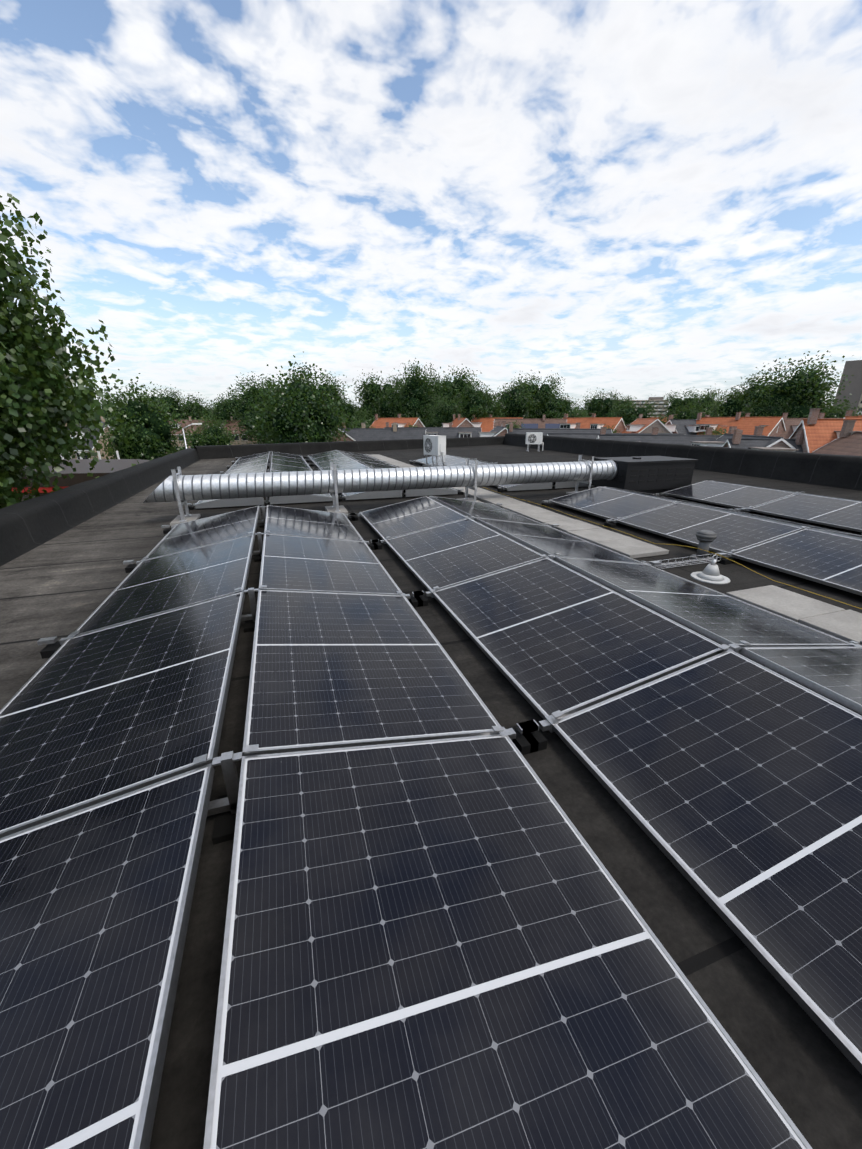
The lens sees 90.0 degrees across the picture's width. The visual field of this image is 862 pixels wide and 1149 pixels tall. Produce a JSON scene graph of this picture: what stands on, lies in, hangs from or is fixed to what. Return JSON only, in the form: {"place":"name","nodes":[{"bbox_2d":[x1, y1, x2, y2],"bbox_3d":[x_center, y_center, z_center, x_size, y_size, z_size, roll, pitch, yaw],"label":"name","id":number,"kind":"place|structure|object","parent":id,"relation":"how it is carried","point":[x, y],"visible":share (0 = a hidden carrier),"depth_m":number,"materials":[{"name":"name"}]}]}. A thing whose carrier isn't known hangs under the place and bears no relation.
{"place":"outdoors","nodes":[
{"label":"outdoors","id":0,"kind":"place"},
{"bbox_2d":[11,451,149,503],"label":"neighbour building","id":1,"kind":"structure","parent":0,"point":[101,468],"depth_m":22.43,"materials":[{"name":"brick"}]},
{"bbox_2d":[59,423,118,458],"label":"house","id":2,"kind":"structure","parent":0,"point":[107,427],"depth_m":64.98,"materials":[{"name":"beige brick"}]},
{"bbox_2d":[369,414,424,427],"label":"house","id":3,"kind":"structure","parent":0,"point":[378,423],"depth_m":102.54,"materials":[{"name":"orange tile"}]},
{"bbox_2d":[0,445,861,1148],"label":"roof deck","id":4,"kind":"structure","parent":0,"point":[64,585],"depth_m":1.79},
{"bbox_2d":[170,455,593,525],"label":"duct supports","id":5,"kind":"object","parent":4,"relation":"on","point":[187,517],"visible":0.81,"depth_m":7.14,"materials":[{"name":"metal"}]},
{"bbox_2d":[143,461,614,502],"bbox_3d":[-0.258,-1.709,7.652,8.520,0.380,0.380,-7,21,-18],"label":"spiral duct","id":6,"kind":"object","parent":5,"relation":"on","point":[224,486],"visible":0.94,"depth_m":7.24,"materials":[{"name":"silver metal"}]},
{"bbox_2d":[422,435,445,465],"bbox_3d":[0.153,-4.102,14.337,0.550,0.992,0.996,-13,23,-32],"label":"aircon unit","id":7,"kind":"object","parent":4,"relation":"on","point":[435,445],"visible":1,"depth_m":14.10,"materials":[{"name":"white paint"}]},
{"bbox_2d":[37,450,861,844],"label":"panel mounting","id":8,"kind":"object","parent":4,"relation":"on","point":[527,736],"visible":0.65,"depth_m":3.22,"materials":[{"name":"metal"}]},
{"bbox_2d":[0,763,214,1148],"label":"solar panel","id":9,"kind":"object","parent":8,"relation":"on","point":[95,903],"visible":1,"depth_m":1.03,"materials":[{"name":"black glass"}]},
{"bbox_2d":[0,591,244,837],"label":"solar panel","id":10,"kind":"object","parent":8,"relation":"on","point":[93,718],"visible":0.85,"depth_m":1.99,"materials":[{"name":"black glass"}]},
{"bbox_2d":[75,534,254,635],"bbox_3d":[-2.191,0.004,3.833,1.134,0.036,1.755,-16,23,-14],"label":"solar panel","id":11,"kind":"object","parent":8,"relation":"on","point":[159,585],"visible":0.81,"depth_m":3.59,"materials":[{"name":"black glass"}]},
{"bbox_2d":[145,506,259,559],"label":"solar panel","id":12,"kind":"object","parent":8,"relation":"on","point":[188,535],"visible":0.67,"depth_m":5.24,"materials":[{"name":"black glass"}]},
{"bbox_2d":[225,464,267,473],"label":"solar panel","id":13,"kind":"object","parent":8,"relation":"on","point":[257,468],"visible":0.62,"depth_m":11.68,"materials":[{"name":"black glass"}]},
{"bbox_2d":[227,459,267,470],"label":"solar panel","id":14,"kind":"object","parent":8,"relation":"on","point":[249,464],"visible":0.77,"depth_m":13.07,"materials":[{"name":"black glass"}]},
{"bbox_2d":[232,455,268,465],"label":"solar panel","id":15,"kind":"object","parent":8,"relation":"on","point":[251,460],"visible":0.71,"depth_m":14.67,"materials":[{"name":"black glass"}]},
{"bbox_2d":[271,459,310,468],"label":"solar panel","id":16,"kind":"object","parent":8,"relation":"on","point":[289,463],"visible":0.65,"depth_m":13.45,"materials":[{"name":"black glass"}]},
{"bbox_2d":[270,463,312,471],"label":"solar panel","id":17,"kind":"object","parent":8,"relation":"on","point":[278,467],"visible":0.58,"depth_m":12.01,"materials":[{"name":"black glass"}]},
{"bbox_2d":[264,505,363,541],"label":"solar panel","id":18,"kind":"object","parent":8,"relation":"on","point":[279,520],"visible":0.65,"depth_m":5.62,"materials":[{"name":"black glass"}]},
{"bbox_2d":[311,453,347,462],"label":"solar panel","id":19,"kind":"object","parent":8,"relation":"on","point":[329,457],"visible":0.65,"depth_m":15.46,"materials":[{"name":"black glass"}]},
{"bbox_2d":[259,533,400,594],"bbox_3d":[-1.041,-0.128,4.201,1.134,0.035,1.755,3,17,-21],"label":"solar panel","id":20,"kind":"object","parent":8,"relation":"on","point":[298,563],"visible":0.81,"depth_m":3.97,"materials":[{"name":"black glass"}]},
{"bbox_2d":[315,457,355,467],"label":"solar panel","id":21,"kind":"object","parent":8,"relation":"on","point":[338,461],"visible":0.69,"depth_m":13.89,"materials":[{"name":"black glass"}]},
{"bbox_2d":[320,461,366,470],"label":"solar panel","id":22,"kind":"object","parent":8,"relation":"on","point":[351,465],"visible":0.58,"depth_m":12.44,"materials":[{"name":"black glass"}]},
{"bbox_2d":[242,589,500,755],"bbox_3d":[-0.469,0.440,2.617,1.134,0.035,1.755,3,17,-21],"label":"solar panel","id":23,"kind":"object","parent":8,"relation":"on","point":[330,670],"visible":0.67,"depth_m":2.25,"materials":[{"name":"black glass"}]},
{"bbox_2d":[359,496,468,539],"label":"solar panel","id":24,"kind":"object","parent":8,"relation":"on","point":[406,517],"visible":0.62,"depth_m":6.04,"materials":[{"name":"black glass"}]},
{"bbox_2d":[414,455,458,464],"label":"solar panel","id":25,"kind":"object","parent":8,"relation":"on","point":[430,461],"visible":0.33,"depth_m":14.84,"materials":[{"name":"black glass"}]},
{"bbox_2d":[429,458,482,466],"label":"solar panel","id":26,"kind":"object","parent":8,"relation":"on","point":[458,462],"visible":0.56,"depth_m":13.59,"materials":[{"name":"black glass"}]},
{"bbox_2d":[385,518,545,590],"bbox_3d":[0.249,-0.276,4.614,1.134,0.036,1.755,-16,23,-14],"label":"solar panel","id":27,"kind":"object","parent":8,"relation":"on","point":[452,553],"visible":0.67,"depth_m":4.40,"materials":[{"name":"black glass"}]},
{"bbox_2d":[432,496,545,525],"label":"solar panel","id":28,"kind":"object","parent":8,"relation":"on","point":[480,509],"visible":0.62,"depth_m":6.40,"materials":[{"name":"black glass"}]},
{"bbox_2d":[203,734,811,1148],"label":"solar panel","id":29,"kind":"object","parent":8,"relation":"on","point":[443,944],"visible":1,"depth_m":1.04,"materials":[{"name":"black glass"}]},
{"bbox_2d":[475,518,643,563],"bbox_3d":[1.378,-0.406,4.975,1.134,0.035,1.755,3,17,-21],"label":"solar panel","id":30,"kind":"object","parent":8,"relation":"on","point":[545,540],"visible":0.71,"depth_m":4.77,"materials":[{"name":"black glass"}]},
{"bbox_2d":[433,557,725,719],"bbox_3d":[0.822,0.291,3.030,1.134,0.036,1.755,-16,23,-14],"label":"solar panel","id":31,"kind":"object","parent":8,"relation":"on","point":[547,636],"visible":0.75,"depth_m":2.72,"materials":[{"name":"black glass"}]},
{"bbox_2d":[548,486,675,519],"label":"solar panel","id":32,"kind":"object","parent":8,"relation":"on","point":[605,503],"visible":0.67,"depth_m":7.11,"materials":[{"name":"black glass"}]},
{"bbox_2d":[607,487,724,508],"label":"solar panel","id":33,"kind":"object","parent":8,"relation":"on","point":[658,496],"visible":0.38,"depth_m":7.49,"materials":[{"name":"black glass"}]},
{"bbox_2d":[554,556,851,650],"bbox_3d":[1.950,0.162,3.392,1.134,0.035,1.755,3,17,-21],"label":"solar panel","id":34,"kind":"object","parent":8,"relation":"on","point":[718,617],"visible":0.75,"depth_m":3.10,"materials":[{"name":"black glass"}]},
{"bbox_2d":[553,650,861,1074],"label":"solar panel","id":35,"kind":"object","parent":8,"relation":"on","point":[730,781],"visible":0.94,"depth_m":1.58,"materials":[{"name":"black glass"}]},
{"bbox_2d":[618,502,802,552],"bbox_3d":[3.529,-0.653,5.664,1.134,0.036,1.755,-16,23,-14],"label":"solar panel","id":36,"kind":"object","parent":8,"relation":"on","point":[681,522],"visible":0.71,"depth_m":5.53,"materials":[{"name":"black glass"}]},
{"bbox_2d":[663,480,796,508],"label":"solar panel","id":37,"kind":"object","parent":8,"relation":"on","point":[728,494],"visible":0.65,"depth_m":7.93,"materials":[{"name":"black glass"}]},
{"bbox_2d":[682,502,856,534],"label":"solar panel","id":38,"kind":"object","parent":8,"relation":"on","point":[762,517],"visible":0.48,"depth_m":5.87,"materials":[{"name":"black glass"}]},
{"bbox_2d":[732,528,861,595],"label":"solar panel","id":39,"kind":"object","parent":8,"relation":"on","point":[830,559],"visible":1,"depth_m":4.38,"materials":[{"name":"black glass"}]},
{"bbox_2d":[739,646,861,713],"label":"solar panel","id":40,"kind":"object","parent":8,"relation":"on","point":[834,673],"visible":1,"depth_m":2.27,"materials":[{"name":"black glass"}]},
{"bbox_2d":[750,493,861,531],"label":"solar panel","id":41,"kind":"object","parent":8,"relation":"on","point":[837,513],"visible":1,"depth_m":6.62,"materials":[{"name":"black glass"}]},
{"bbox_2d":[811,528,861,539],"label":"solar panel","id":42,"kind":"object","parent":8,"relation":"on","point":[846,534],"visible":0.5,"depth_m":4.90,"materials":[{"name":"glass"}]},
{"bbox_2d":[525,432,543,451],"bbox_3d":[5.172,-6.606,21.470,0.896,0.893,0.495,0,20,1],"label":"aircon unit","id":43,"kind":"object","parent":4,"relation":"on","point":[534,437],"visible":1,"depth_m":21.31,"materials":[{"name":"white paint"}]},
{"bbox_2d":[368,454,861,642],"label":"paver walkway","id":44,"kind":"structure","parent":4,"relation":"on","point":[835,621],"depth_m":3.83,"materials":[{"name":"concrete"}]},
{"bbox_2d":[591,456,697,494],"bbox_3d":[4.526,-2.149,9.278,1.840,0.730,1.060,-7,21,-18],"label":"duct box","id":45,"kind":"object","parent":4,"relation":"on","point":[652,474],"visible":0.73,"depth_m":8.83,"materials":[{"name":"black metal"}]},
{"bbox_2d":[483,487,861,608],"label":"cable","id":46,"kind":"object","parent":4,"relation":"on","point":[700,549],"visible":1,"depth_m":4.52,"materials":[{"name":"yellow"}]},
{"bbox_2d":[503,433,861,490],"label":"parapet","id":47,"kind":"structure","parent":4,"relation":"on","point":[839,471],"depth_m":12.38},
{"bbox_2d":[643,553,736,568],"bbox_3d":[2.609,-0.116,4.580,1.706,0.073,0.200,-7,21,-18],"label":"cable tray","id":48,"kind":"object","parent":4,"relation":"on","point":[679,562],"visible":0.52,"depth_m":4.62,"materials":[{"name":"metal"}]},
{"bbox_2d":[689,530,716,561],"bbox_3d":[3.056,-0.331,4.821,0.240,0.315,0.240,-7,21,-18],"label":"roof vent pipe","id":49,"kind":"object","parent":4,"relation":"on","point":[705,538],"visible":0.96,"depth_m":4.78,"materials":[{"name":"grey plastic"}]},
{"bbox_2d":[690,554,729,583],"bbox_3d":[2.759,-0.079,4.221,0.340,0.245,0.340,-7,21,-18],"label":"roof anchor","id":50,"kind":"object","parent":4,"relation":"on","point":[710,573],"visible":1,"depth_m":4.19,"materials":[{"name":"grey metal"}]},
{"bbox_2d":[0,0,861,411],"label":"sky","id":51,"kind":"structure","parent":0,"point":[641,199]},
{"bbox_2d":[384,422,481,437],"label":"house","id":52,"kind":"structure","parent":0,"point":[450,431],"depth_m":80.77,"materials":[{"name":"tile"}]},
{"bbox_2d":[442,414,480,426],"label":"house","id":53,"kind":"structure","parent":0,"point":[461,422],"depth_m":104.92,"materials":[{"name":"orange tile"}]},
{"bbox_2d":[493,414,566,428],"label":"house","id":54,"kind":"structure","parent":0,"point":[541,423],"depth_m":98.26,"materials":[{"name":"orange tile"}]},
{"bbox_2d":[507,423,611,434],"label":"house","id":55,"kind":"structure","parent":0,"point":[544,431],"depth_m":69.15,"materials":[{"name":"grey brick"}]},
{"bbox_2d":[559,413,625,432],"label":"house","id":56,"kind":"structure","parent":0,"point":[593,422],"depth_m":92.20,"materials":[{"name":"orange tile"}]},
{"bbox_2d":[622,414,675,432],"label":"house","id":57,"kind":"structure","parent":0,"point":[640,424],"depth_m":80.96,"materials":[{"name":"red brick"}]},
{"label":"ground","id":58,"kind":"structure","parent":0,"visible":0},
{"bbox_2d":[0,193,138,508],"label":"birch tree","id":59,"kind":"object","parent":58,"relation":"on","point":[38,396],"visible":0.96,"depth_m":12.13,"materials":[{"name":"green plant"}]},
{"bbox_2d":[81,369,203,459],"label":"tree","id":60,"kind":"object","parent":58,"relation":"on","point":[149,435],"visible":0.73,"depth_m":47.90,"materials":[{"name":"green plant"}]},
{"bbox_2d":[140,384,191,419],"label":"tree","id":61,"kind":"object","parent":58,"relation":"on","point":[176,401],"visible":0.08,"depth_m":135.83,"materials":[{"name":"green plant"}]},
{"bbox_2d":[179,392,215,419],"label":"tree","id":62,"kind":"object","parent":58,"relation":"on","point":[194,410],"visible":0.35,"depth_m":147.00,"materials":[{"name":"green plant"}]},
{"bbox_2d":[178,409,238,447],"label":"tree","id":63,"kind":"object","parent":58,"relation":"on","point":[213,433],"visible":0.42,"depth_m":60.72,"materials":[{"name":"green plant"}]},
{"bbox_2d":[168,416,257,453],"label":"tree","id":64,"kind":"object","parent":58,"relation":"on","point":[232,424],"depth_m":124.20,"materials":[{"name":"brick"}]},
{"bbox_2d":[197,389,243,425],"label":"tree","id":65,"kind":"object","parent":58,"relation":"on","point":[226,406],"visible":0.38,"depth_m":125.30,"materials":[{"name":"green plant"}]},
{"bbox_2d":[221,371,283,444],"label":"tree","id":66,"kind":"object","parent":58,"relation":"on","point":[250,393],"visible":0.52,"depth_m":110.55,"materials":[{"name":"green plant"}]},
{"bbox_2d":[233,351,356,443],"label":"tree","id":67,"kind":"object","parent":58,"relation":"on","point":[295,411],"visible":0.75,"depth_m":55.33,"materials":[{"name":"green plant"}]},
{"bbox_2d":[289,370,353,427],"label":"tree","id":68,"kind":"object","parent":58,"relation":"on","point":[337,390],"visible":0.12,"depth_m":133.47,"materials":[{"name":"green plant"}]},
{"bbox_2d":[340,394,367,427],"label":"tree","id":69,"kind":"object","parent":58,"relation":"on","point":[351,407],"visible":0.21,"depth_m":149.56,"materials":[{"name":"green plant"}]},
{"bbox_2d":[347,406,378,427],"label":"tree","id":70,"kind":"object","parent":58,"relation":"on","point":[370,421],"visible":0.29,"depth_m":137.58,"materials":[{"name":"green plant"}]},
{"bbox_2d":[349,369,403,425],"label":"tree","id":71,"kind":"object","parent":58,"relation":"on","point":[368,391],"visible":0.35,"depth_m":152.55,"materials":[{"name":"green plant"}]},
{"bbox_2d":[331,423,425,440],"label":"house","id":72,"kind":"structure","parent":58,"relation":"on","point":[363,433],"depth_m":70.73,"materials":[{"name":"beige brick"}]},
{"bbox_2d":[368,379,404,417],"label":"tree","id":73,"kind":"object","parent":58,"relation":"on","point":[384,408],"visible":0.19,"depth_m":146.69,"materials":[{"name":"green plant"}]},
{"bbox_2d":[382,358,450,426],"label":"tree","id":74,"kind":"object","parent":58,"relation":"on","point":[414,389],"visible":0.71,"depth_m":134.79,"materials":[{"name":"green plant"}]},
{"bbox_2d":[420,392,469,426],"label":"tree","id":75,"kind":"object","parent":58,"relation":"on","point":[444,411],"visible":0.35,"depth_m":114.72,"materials":[{"name":"green plant"}]},
{"bbox_2d":[424,372,465,426],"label":"tree","id":76,"kind":"object","parent":58,"relation":"on","point":[443,389],"visible":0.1,"depth_m":143.45,"materials":[{"name":"green plant"}]},
{"bbox_2d":[430,364,485,417],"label":"tree","id":77,"kind":"object","parent":58,"relation":"on","point":[460,381],"visible":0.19,"depth_m":146.57,"materials":[{"name":"green plant"}]},
{"bbox_2d":[448,377,508,421],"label":"tree","id":78,"kind":"object","parent":58,"relation":"on","point":[477,403],"visible":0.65,"depth_m":135.39,"materials":[{"name":"green plant"}]},
{"bbox_2d":[478,421,506,436],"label":"house","id":79,"kind":"structure","parent":58,"relation":"on","point":[499,430],"depth_m":75.02,"materials":[{"name":"grey brick"}]},
{"bbox_2d":[471,414,522,431],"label":"house","id":80,"kind":"structure","parent":58,"relation":"on","point":[486,424],"depth_m":130.22,"materials":[{"name":"orange tile"}]},
{"bbox_2d":[492,371,540,418],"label":"tree","id":81,"kind":"object","parent":58,"relation":"on","point":[517,402],"visible":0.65,"depth_m":147.16,"materials":[{"name":"green plant"}]},
{"bbox_2d":[511,370,564,418],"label":"tree","id":82,"kind":"object","parent":58,"relation":"on","point":[544,388],"visible":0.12,"depth_m":154.19,"materials":[{"name":"green plant"}]},
{"bbox_2d":[534,388,586,418],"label":"tree","id":83,"kind":"object","parent":58,"relation":"on","point":[556,406],"visible":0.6,"depth_m":149.91,"materials":[{"name":"green plant"}]},
{"bbox_2d":[581,387,624,416],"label":"tree","id":84,"kind":"object","parent":58,"relation":"on","point":[599,407],"visible":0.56,"depth_m":163.96,"materials":[{"name":"green plant"}]},
{"bbox_2d":[547,433,684,438],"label":"house","id":85,"kind":"structure","parent":58,"relation":"on","point":[587,435],"depth_m":57.99,"materials":[{"name":"tile"}]},
{"bbox_2d":[605,396,661,426],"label":"tree","id":86,"kind":"object","parent":58,"relation":"on","point":[630,415],"visible":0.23,"depth_m":100.04,"materials":[{"name":"green plant"}]},
{"bbox_2d":[615,397,667,416],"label":"flats","id":87,"kind":"structure","parent":58,"relation":"on","point":[656,400],"depth_m":381.24,"materials":[{"name":"concrete"}]},
{"bbox_2d":[597,427,764,444],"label":"house","id":88,"kind":"structure","parent":58,"relation":"on","point":[653,437],"depth_m":51.76,"materials":[{"name":"tile"}]},
{"bbox_2d":[658,387,707,416],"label":"tree","id":89,"kind":"object","parent":58,"relation":"on","point":[673,401],"visible":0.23,"depth_m":162.70,"materials":[{"name":"green plant"}]},
{"bbox_2d":[656,399,712,423],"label":"tree","id":90,"kind":"object","parent":58,"relation":"on","point":[685,414],"visible":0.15,"depth_m":97.09,"materials":[{"name":"green plant"}]},
{"bbox_2d":[666,414,709,434],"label":"house","id":91,"kind":"structure","parent":58,"relation":"on","point":[687,426],"depth_m":82.39,"materials":[{"name":"grey brick"}]},
{"bbox_2d":[675,388,725,416],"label":"tree","id":92,"kind":"object","parent":58,"relation":"on","point":[707,399],"visible":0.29,"depth_m":148.56,"materials":[{"name":"green plant"}]},
{"bbox_2d":[699,381,758,416],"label":"tree","id":93,"kind":"object","parent":58,"relation":"on","point":[729,408],"visible":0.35,"depth_m":96.42,"materials":[{"name":"green plant"}]},
{"bbox_2d":[694,412,785,436],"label":"house","id":94,"kind":"structure","parent":58,"relation":"on","point":[746,425],"depth_m":76.25,"materials":[{"name":"orange tile"}]},
{"bbox_2d":[690,426,794,448],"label":"house","id":95,"kind":"structure","parent":58,"relation":"on","point":[774,441],"depth_m":44.43,"materials":[{"name":"grey brick"}]},
{"bbox_2d":[721,429,803,451],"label":"house","id":96,"kind":"structure","parent":58,"relation":"on","point":[736,440],"depth_m":40.99,"materials":[{"name":"grey brick"}]},
{"bbox_2d":[737,393,795,417],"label":"tree","id":97,"kind":"object","parent":58,"relation":"on","point":[775,411],"visible":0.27,"depth_m":87.89,"materials":[{"name":"green plant"}]},
{"bbox_2d":[717,367,827,416],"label":"tree","id":98,"kind":"object","parent":58,"relation":"on","point":[754,388],"visible":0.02,"depth_m":94.26,"materials":[{"name":"green plant"}]},
{"bbox_2d":[744,413,842,438],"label":"house","id":99,"kind":"structure","parent":58,"relation":"on","point":[791,424],"depth_m":74.13,"materials":[{"name":"orange brick"}]},
{"bbox_2d":[740,350,858,417],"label":"tree","id":100,"kind":"object","parent":58,"relation":"on","point":[806,390],"visible":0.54,"depth_m":85.10,"materials":[{"name":"green plant"}]},
{"bbox_2d":[789,408,861,452],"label":"house","id":101,"kind":"structure","parent":58,"relation":"on","point":[818,433],"depth_m":39.12,"materials":[{"name":"orange tile"}]},
{"bbox_2d":[798,399,861,417],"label":"tree","id":102,"kind":"object","parent":58,"relation":"on","point":[833,413],"visible":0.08,"depth_m":77.61,"materials":[{"name":"green plant"}]},
{"bbox_2d":[812,420,861,455],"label":"house","id":103,"kind":"structure","parent":58,"relation":"on","point":[846,442],"depth_m":35.94,"materials":[{"name":"tile"}]},
{"bbox_2d":[833,360,861,415],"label":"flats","id":104,"kind":"structure","parent":58,"relation":"on","point":[854,386],"depth_m":179.76,"materials":[{"name":"concrete"}]},
{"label":"building walls","id":105,"kind":"object","parent":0,"visible":0},
{"bbox_2d":[0,448,200,566],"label":"parapet","id":106,"kind":"structure","parent":105,"relation":"on","point":[26,526],"depth_m":6.62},
{"bbox_2d":[194,436,503,458],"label":"parapet","id":107,"kind":"structure","parent":105,"relation":"on","point":[219,451],"depth_m":20.37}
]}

